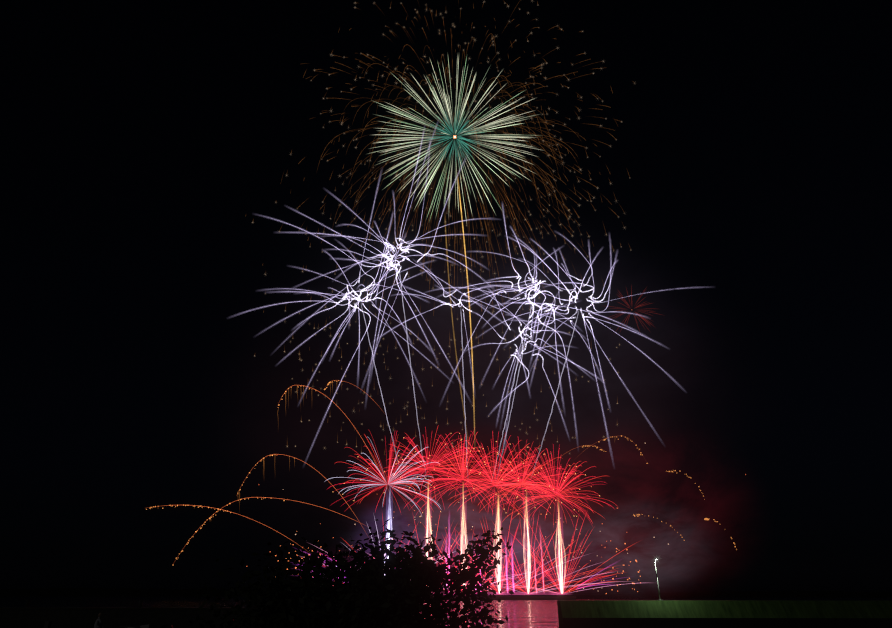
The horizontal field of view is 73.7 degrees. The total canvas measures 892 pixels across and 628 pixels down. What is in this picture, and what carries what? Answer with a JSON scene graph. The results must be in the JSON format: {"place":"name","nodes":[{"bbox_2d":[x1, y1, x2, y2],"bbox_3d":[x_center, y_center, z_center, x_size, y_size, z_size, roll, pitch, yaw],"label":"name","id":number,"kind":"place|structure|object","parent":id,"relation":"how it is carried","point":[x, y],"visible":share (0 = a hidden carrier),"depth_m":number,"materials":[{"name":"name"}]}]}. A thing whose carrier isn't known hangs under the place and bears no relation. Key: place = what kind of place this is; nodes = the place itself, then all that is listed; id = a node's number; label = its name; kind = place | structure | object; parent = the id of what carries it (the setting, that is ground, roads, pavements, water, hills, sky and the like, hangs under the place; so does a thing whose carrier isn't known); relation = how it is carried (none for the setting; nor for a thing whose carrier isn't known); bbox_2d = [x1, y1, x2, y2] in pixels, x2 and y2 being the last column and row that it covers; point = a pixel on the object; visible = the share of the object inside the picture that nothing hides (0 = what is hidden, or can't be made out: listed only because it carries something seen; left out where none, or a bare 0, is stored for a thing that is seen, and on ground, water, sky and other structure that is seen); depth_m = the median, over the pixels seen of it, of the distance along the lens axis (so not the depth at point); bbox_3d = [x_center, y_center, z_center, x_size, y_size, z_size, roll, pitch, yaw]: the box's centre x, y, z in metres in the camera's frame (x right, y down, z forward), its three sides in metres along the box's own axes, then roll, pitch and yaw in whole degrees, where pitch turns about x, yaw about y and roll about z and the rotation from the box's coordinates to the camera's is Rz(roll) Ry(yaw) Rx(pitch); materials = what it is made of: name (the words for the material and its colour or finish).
{"place":"outdoors","nodes":[
{"label":"outdoors","id":0,"kind":"place"},
{"bbox_2d":[153,518,528,627],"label":"bush","id":1,"kind":"object","parent":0,"point":[398,601],"visible":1,"depth_m":10.07,"materials":[{"name":"black plant"}]},
{"bbox_2d":[0,594,891,627],"bbox_3d":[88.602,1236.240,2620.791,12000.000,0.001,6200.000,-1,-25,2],"label":"sea water","id":2,"kind":"structure","parent":0,"point":[531,613],"depth_m":194.87,"materials":[{"name":"black liquid"}]},
{"bbox_2d":[44,613,148,627],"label":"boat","id":3,"kind":"object","parent":2,"relation":"on","point":[97,624],"visible":1,"depth_m":37.11,"materials":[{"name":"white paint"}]},
{"bbox_2d":[0,600,291,627],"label":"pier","id":4,"kind":"structure","parent":2,"relation":"in","point":[26,616],"depth_m":40.10,"materials":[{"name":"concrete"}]},
{"bbox_2d":[425,594,575,599],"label":"launch pier","id":5,"kind":"structure","parent":2,"relation":"in","point":[529,597],"depth_m":272.52,"materials":[{"name":"concrete"}]},
{"bbox_2d":[557,600,891,627],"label":"grass","id":6,"kind":"structure","parent":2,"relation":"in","point":[717,614],"depth_m":49.66,"materials":[{"name":"grass"}]},
{"bbox_2d":[655,558,662,600],"bbox_3d":[18.520,22.989,51.953,1.058,3.692,1.060,-1,-25,2],"label":"street lamp","id":7,"kind":"object","parent":6,"relation":"on","point":[657,581],"visible":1,"depth_m":52.08,"materials":[{"name":"grey metal"}]},
{"bbox_2d":[0,588,891,597],"bbox_3d":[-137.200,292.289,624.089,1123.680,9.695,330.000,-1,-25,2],"label":"hills","id":8,"kind":"structure","parent":0,"point":[202,591],"depth_m":475.40,"materials":[{"name":"black"}]},
{"bbox_2d":[0,0,891,593],"label":"sky","id":9,"kind":"structure","parent":0,"point":[604,285],"materials":[{"name":"black"}]}
]}

